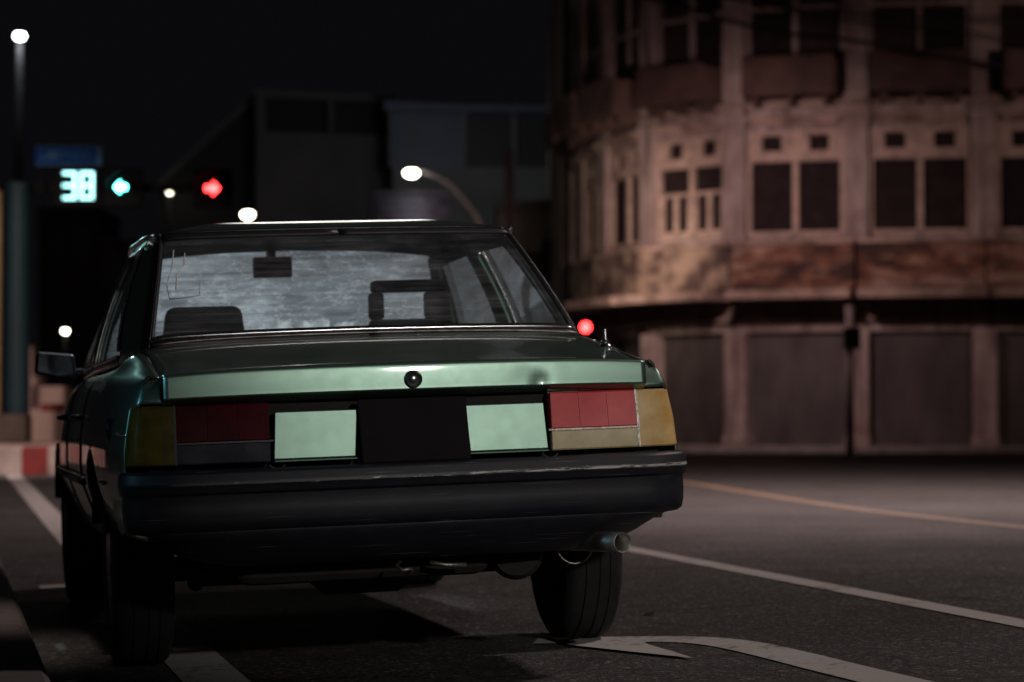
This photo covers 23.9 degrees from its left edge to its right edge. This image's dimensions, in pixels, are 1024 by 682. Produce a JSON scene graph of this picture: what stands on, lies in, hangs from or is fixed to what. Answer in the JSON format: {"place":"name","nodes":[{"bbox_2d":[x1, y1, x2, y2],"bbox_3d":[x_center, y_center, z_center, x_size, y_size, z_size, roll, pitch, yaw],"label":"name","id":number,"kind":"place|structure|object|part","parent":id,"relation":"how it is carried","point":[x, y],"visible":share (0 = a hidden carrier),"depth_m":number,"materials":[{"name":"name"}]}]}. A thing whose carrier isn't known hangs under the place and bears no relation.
{"place":"outdoors","nodes":[
{"label":"outdoors","id":0,"kind":"place"},
{"bbox_2d":[0,191,6,442],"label":"marker post","id":1,"kind":"object","parent":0,"point":[1,201],"visible":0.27,"depth_m":37.02,"materials":[{"name":"yellow paint"}]},
{"bbox_2d":[0,561,49,681],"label":"pavement","id":2,"kind":"structure","parent":0,"point":[20,660],"depth_m":7.28,"materials":[{"name":"concrete"}]},
{"bbox_2d":[0,442,59,445],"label":"corner pavement","id":3,"kind":"structure","parent":0,"point":[29,444],"depth_m":34.48,"materials":[{"name":"pink concrete"}]},
{"bbox_2d":[30,346,70,441],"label":"concrete steps","id":4,"kind":"structure","parent":3,"relation":"on","point":[48,405],"depth_m":38.38,"materials":[{"name":"beige concrete"}]},
{"bbox_2d":[0,182,235,441],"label":"signal gantry","id":5,"kind":"object","parent":3,"relation":"on","point":[16,422],"visible":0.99,"depth_m":36.10,"materials":[{"name":"metal"}]},
{"bbox_2d":[13,30,25,181],"bbox_3d":[-8.197,-1.570,40.089,0.226,7.184,0.226,0,-2,0],"label":"street lamp","id":6,"kind":"object","parent":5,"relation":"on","point":[18,143],"visible":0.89,"depth_m":40.11,"materials":[{"name":"grey metal"}]},
{"bbox_2d":[55,165,101,205],"bbox_3d":[-6.481,-2.324,36.167,0.676,0.613,0.172,0,-2,0],"label":"countdown timer","id":7,"kind":"object","parent":5,"relation":"attached to","point":[78,185],"visible":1,"depth_m":36.09,"materials":[{"name":"teal plastic"}]},
{"bbox_2d":[36,146,101,186],"bbox_3d":[-6.619,-2.610,36.148,0.990,0.599,0.109,0,-2,0],"label":"street sign","id":8,"kind":"object","parent":7,"relation":"attached to","point":[65,155],"visible":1,"depth_m":36.11,"materials":[{"name":"blue metal"}]},
{"bbox_2d":[103,168,142,206],"bbox_3d":[-5.819,-2.297,36.102,0.571,0.575,0.340,0,-2,0],"label":"traffic light","id":9,"kind":"object","parent":5,"relation":"attached to","point":[122,187],"visible":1,"depth_m":36.09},
{"bbox_2d":[194,169,232,207],"bbox_3d":[-4.467,-2.278,36.102,0.571,0.575,0.340,0,-2,0],"label":"traffic light","id":10,"kind":"object","parent":5,"relation":"attached to","point":[213,188],"visible":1,"depth_m":36.09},
{"bbox_2d":[0,0,553,413],"label":"sky","id":11,"kind":"structure","parent":0,"point":[145,82],"materials":[{"name":"black"}]},
{"bbox_2d":[369,190,450,320],"bbox_3d":[-2.667,-0.628,63.458,2.067,6.804,1.754,0,-2,0],"label":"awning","id":12,"kind":"object","parent":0,"point":[410,204],"visible":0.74,"depth_m":63.48,"materials":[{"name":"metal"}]},
{"bbox_2d":[0,452,1023,681],"bbox_3d":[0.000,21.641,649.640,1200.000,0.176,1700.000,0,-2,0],"label":"road","id":13,"kind":"structure","parent":0,"point":[484,627],"depth_m":9.66,"materials":[{"name":"grey asphalt"}]},
{"bbox_2d":[0,446,55,474],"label":"kerb","id":14,"kind":"structure","parent":13,"relation":"on","point":[27,460],"depth_m":31.63,"materials":[{"name":"concrete"}]},
{"bbox_2d":[39,584,64,588],"bbox_3d":[-1.299,1.130,11.595,1.900,0.070,0.200,0,-2,-13],"label":"cross marking","id":15,"kind":"object","parent":13,"relation":"on","point":[52,586],"visible":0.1,"depth_m":11.39,"materials":[{"name":"white paint"}]},
{"bbox_2d":[63,328,67,385],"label":"street lamp","id":16,"kind":"object","parent":13,"relation":"on","point":[65,330],"visible":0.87,"depth_m":80.02,"materials":[{"name":"grey metal"}]},
{"bbox_2d":[36,207,122,392],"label":"dark house","id":17,"kind":"structure","parent":13,"relation":"on","point":[67,270],"depth_m":100.13,"materials":[{"name":"brown wood"}]},
{"bbox_2d":[50,227,61,255],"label":"window","id":18,"kind":"structure","parent":17,"relation":"in","point":[55,232],"depth_m":100.12,"materials":[{"name":"black glass"}]},
{"bbox_2d":[73,227,84,255],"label":"window","id":19,"kind":"structure","parent":17,"relation":"in","point":[78,232],"depth_m":100.12,"materials":[{"name":"black glass"}]},
{"bbox_2d":[95,239,159,336],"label":"dark house","id":20,"kind":"structure","parent":13,"relation":"on","point":[112,256],"depth_m":100.13,"materials":[{"name":"brown wood"}]},
{"bbox_2d":[109,259,120,287],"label":"window","id":21,"kind":"structure","parent":20,"relation":"in","point":[114,264],"depth_m":100.10,"materials":[{"name":"black glass"}]},
{"bbox_2d":[6,475,250,681],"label":"edge marking","id":22,"kind":"object","parent":13,"relation":"on","point":[193,657],"visible":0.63,"depth_m":8.11,"materials":[{"name":"white paint"}]},
{"bbox_2d":[167,192,171,310],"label":"street lamp","id":23,"kind":"object","parent":13,"relation":"on","point":[168,305],"visible":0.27,"depth_m":95.13,"materials":[{"name":"grey metal"}]},
{"bbox_2d":[155,93,255,334],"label":"sloping shed","id":24,"kind":"structure","parent":13,"relation":"on","point":[229,142],"depth_m":97.21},
{"bbox_2d":[242,209,252,325],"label":"street lamp","id":25,"kind":"object","parent":13,"relation":"on","point":[247,213],"visible":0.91,"depth_m":70.06,"materials":[{"name":"grey metal"}]},
{"bbox_2d":[255,90,394,326],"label":"concrete building","id":26,"kind":"structure","parent":13,"relation":"on","point":[322,156],"depth_m":95.24,"materials":[{"name":"grey concrete"}]},
{"bbox_2d":[268,102,387,134],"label":"window","id":27,"kind":"structure","parent":26,"relation":"in","point":[282,116],"depth_m":96.33,"materials":[{"name":"black glass"}]},
{"bbox_2d":[35,219,686,665],"bbox_3d":[-0.795,0.324,9.145,1.927,1.467,4.563,-2,-1,-13],"label":"parked car","id":28,"kind":"object","parent":13,"relation":"on","point":[223,447],"visible":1,"depth_m":7.12,"materials":[{"name":"paint"}]},
{"bbox_3d":[-1.531,-0.083,9.196,0.163,0.408,0.848,0,-2,-12],"label":"side window","id":29,"kind":"part","parent":28,"relation":"part of","materials":[{"name":"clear glass"}]},
{"bbox_3d":[-1.536,-0.083,9.192,0.174,0.414,0.854,0,-2,-12],"label":"window frame","id":30,"kind":"part","parent":28,"relation":"part of","materials":[{"name":"silver metal"}]},
{"bbox_3d":[-1.322,-0.119,8.240,0.132,0.397,0.896,0,-2,-14],"label":"side window","id":31,"kind":"part","parent":28,"relation":"part of","materials":[{"name":"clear glass"}]},
{"bbox_3d":[-1.328,-0.118,8.242,0.142,0.404,0.898,0,-2,-14],"label":"window frame","id":32,"kind":"part","parent":28,"relation":"part of","materials":[{"name":"silver metal"}]},
{"bbox_2d":[244,318,329,329],"bbox_3d":[-0.958,0.017,9.645,0.477,0.222,0.024,0,-2,-13],"label":"paper","id":33,"kind":"object","parent":28,"relation":"on","point":[277,323],"visible":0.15,"depth_m":9.66,"materials":[{"name":"white paper"}]},
{"bbox_2d":[334,321,364,325],"bbox_3d":[-0.647,0.015,9.687,0.132,0.193,0.024,0,-2,-13],"label":"paper","id":34,"kind":"object","parent":28,"relation":"on","point":[345,323],"visible":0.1,"depth_m":9.68,"materials":[{"name":"white paper"}]},
{"bbox_3d":[-0.529,-0.184,7.956,1.422,0.428,0.624,-2,-1,-13],"label":"rear window","id":35,"kind":"part","parent":28,"relation":"part of","materials":[{"name":"black glass"}]},
{"bbox_3d":[-0.177,-0.125,9.514,0.191,0.409,0.856,-2,-1,-13],"label":"window frame","id":36,"kind":"part","parent":28,"relation":"part of","materials":[{"name":"black metal"}]},
{"bbox_3d":[0.062,-0.161,8.571,0.157,0.398,0.899,-2,-1,-13],"label":"window frame","id":37,"kind":"part","parent":28,"relation":"part of","materials":[{"name":"silver metal"}]},
{"bbox_2d":[405,168,483,322],"bbox_3d":[-1.685,-0.866,62.060,2.158,7.192,0.361,0,-2,0],"label":"street lamp","id":38,"kind":"object","parent":13,"relation":"on","point":[411,172],"visible":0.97,"depth_m":62.10,"materials":[{"name":"metal"}]},
{"bbox_2d":[384,101,547,322],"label":"glazed building","id":39,"kind":"structure","parent":13,"relation":"on","point":[461,148],"depth_m":88.24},
{"bbox_2d":[394,112,461,166],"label":"window","id":40,"kind":"structure","parent":39,"relation":"in","point":[437,136],"depth_m":88.49,"materials":[{"name":"grey glass"}]},
{"bbox_2d":[467,113,547,166],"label":"window","id":41,"kind":"structure","parent":39,"relation":"in","point":[489,136],"depth_m":88.49,"materials":[{"name":"black glass"}]},
{"bbox_2d":[494,199,589,323],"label":"building","id":42,"kind":"structure","parent":13,"relation":"on","point":[531,224],"depth_m":76.09,"materials":[{"name":"grey concrete"}]},
{"bbox_2d":[514,251,550,280],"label":"window","id":43,"kind":"structure","parent":42,"relation":"in","point":[542,260],"depth_m":76.02,"materials":[{"name":"black glass"}]},
{"bbox_2d":[576,315,595,339],"bbox_3d":[1.412,0.856,46.075,0.390,2.719,0.202,0,-2,0],"label":"traffic light","id":44,"kind":"object","parent":13,"relation":"on","point":[585,326],"visible":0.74,"depth_m":46.03,"materials":[{"name":"red glass"}]},
{"bbox_2d":[560,640,692,657],"bbox_3d":[0.362,0.972,7.634,0.245,0.009,0.736,0,-2,-14],"label":"old marking","id":45,"kind":"object","parent":13,"relation":"on","point":[641,646],"visible":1,"depth_m":7.73,"materials":[{"name":"white paint"}]},
{"bbox_2d":[532,636,932,681],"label":"bay marking","id":46,"kind":"object","parent":13,"relation":"on","point":[830,666],"visible":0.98,"depth_m":7.29,"materials":[{"name":"white paint"}]},
{"bbox_2d":[537,0,1023,445],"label":"shophouse","id":47,"kind":"structure","parent":13,"relation":"on","point":[741,217],"depth_m":55.21,"materials":[{"name":"beige paint"}]},
{"bbox_2d":[574,172,578,261],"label":"window","id":48,"kind":"structure","parent":47,"relation":"in","point":[576,178],"depth_m":65.74,"materials":[{"name":"brown wood"}]},
{"bbox_2d":[574,14,578,94],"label":"window","id":49,"kind":"structure","parent":47,"relation":"in","point":[576,22],"depth_m":65.90,"materials":[{"name":"paint"}]},
{"bbox_2d":[587,159,598,256],"bbox_3d":[2.196,-3.405,61.852,0.170,2.390,2.257,0,-2,-9],"label":"window","id":50,"kind":"structure","parent":47,"relation":"in","point":[593,168],"depth_m":62.47,"materials":[{"name":"brown wood"}]},
{"bbox_2d":[587,0,598,84],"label":"window","id":51,"kind":"structure","parent":47,"relation":"in","point":[592,7],"depth_m":62.73,"materials":[{"name":"glass"}]},
{"bbox_2d":[610,0,638,79],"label":"window","id":52,"kind":"structure","parent":47,"relation":"in","point":[624,14],"depth_m":59.64,"materials":[{"name":"glass"}]},
{"bbox_2d":[611,146,638,249],"bbox_3d":[2.880,-3.493,59.114,0.170,2.390,2.271,1,-2,-19],"label":"window","id":53,"kind":"structure","parent":47,"relation":"in","point":[624,193],"depth_m":59.39,"materials":[{"name":"brown wood"}]},
{"bbox_2d":[658,135,721,241],"bbox_3d":[4.260,-3.567,56.788,0.170,2.390,2.159,2,-3,-43],"label":"window","id":54,"kind":"structure","parent":47,"relation":"in","point":[689,198],"depth_m":56.77,"materials":[{"name":"brown wood"}]},
{"bbox_2d":[658,0,721,67],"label":"window","id":55,"kind":"structure","parent":47,"relation":"in","point":[684,36],"depth_m":56.90,"materials":[{"name":"paint"}]},
{"bbox_2d":[747,0,842,90],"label":"window","id":56,"kind":"structure","parent":47,"relation":"in","point":[759,43],"depth_m":55.47,"materials":[{"name":"glass"}]},
{"bbox_2d":[747,129,843,235],"bbox_3d":[6.502,-3.614,55.356,2.234,2.390,0.170,-1,-2,19],"label":"window","id":57,"kind":"structure","parent":47,"relation":"in","point":[789,195],"depth_m":55.32,"materials":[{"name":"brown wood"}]},
{"bbox_2d":[648,0,1003,67],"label":"cable","id":58,"kind":"object","parent":47,"relation":"attached to","point":[715,16],"visible":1,"depth_m":52.81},
{"bbox_2d":[751,0,1023,43],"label":"cable","id":59,"kind":"object","parent":47,"relation":"attached to","point":[800,12],"visible":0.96,"depth_m":52.77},
{"bbox_2d":[869,0,969,89],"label":"window","id":60,"kind":"structure","parent":47,"relation":"in","point":[910,36],"depth_m":54.82,"materials":[{"name":"glass"}]},
{"bbox_2d":[869,127,970,233],"bbox_3d":[9.232,-3.634,54.709,2.264,2.390,0.170,0,-2,8],"label":"window","id":61,"kind":"structure","parent":47,"relation":"in","point":[910,191],"depth_m":54.70,"materials":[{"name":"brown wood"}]},
{"bbox_2d":[996,0,1023,87],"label":"window","id":62,"kind":"structure","parent":47,"relation":"in","point":[1006,10],"depth_m":54.62,"materials":[{"name":"paint"}]},
{"bbox_2d":[997,126,1023,231],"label":"window","id":63,"kind":"structure","parent":47,"relation":"in","point":[1010,145],"depth_m":54.50,"materials":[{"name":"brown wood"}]},
{"bbox_2d":[628,546,1023,627],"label":"lane marking","id":64,"kind":"object","parent":13,"relation":"on","point":[1007,620],"visible":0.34,"depth_m":9.61,"materials":[{"name":"white paint"}]},
{"bbox_2d":[843,305,860,453],"bbox_3d":[7.015,0.800,49.918,0.342,3.078,0.335,0,-2,0],"label":"signal post","id":65,"kind":"object","parent":13,"relation":"on","point":[851,337],"visible":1,"depth_m":49.91,"materials":[{"name":"grey metal"}]},
{"bbox_2d":[683,481,1023,528],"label":"marking","id":66,"kind":"object","parent":13,"relation":"on","point":[861,509],"visible":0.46,"depth_m":17.75,"materials":[{"name":"yellow paint"}]},
{"bbox_2d":[644,611,653,614],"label":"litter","id":67,"kind":"object","parent":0,"point":[649,613],"visible":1,"depth_m":8.84,"materials":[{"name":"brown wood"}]},
{"bbox_2d":[676,445,1023,452],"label":"shop pavement","id":68,"kind":"structure","parent":0,"point":[887,449],"depth_m":52.69,"materials":[{"name":"concrete"}]},
{"bbox_2d":[504,150,514,314],"bbox_3d":[-0.068,-1.141,64.070,0.323,7.867,0.340,0,-2,0],"label":"utility pole","id":69,"kind":"object","parent":68,"relation":"on","point":[509,222],"visible":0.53,"depth_m":64.04,"materials":[{"name":"grey concrete"}]},
{"bbox_2d":[740,0,1023,23],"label":"cable","id":70,"kind":"object","parent":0,"point":[779,6],"visible":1,"depth_m":51.04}
]}

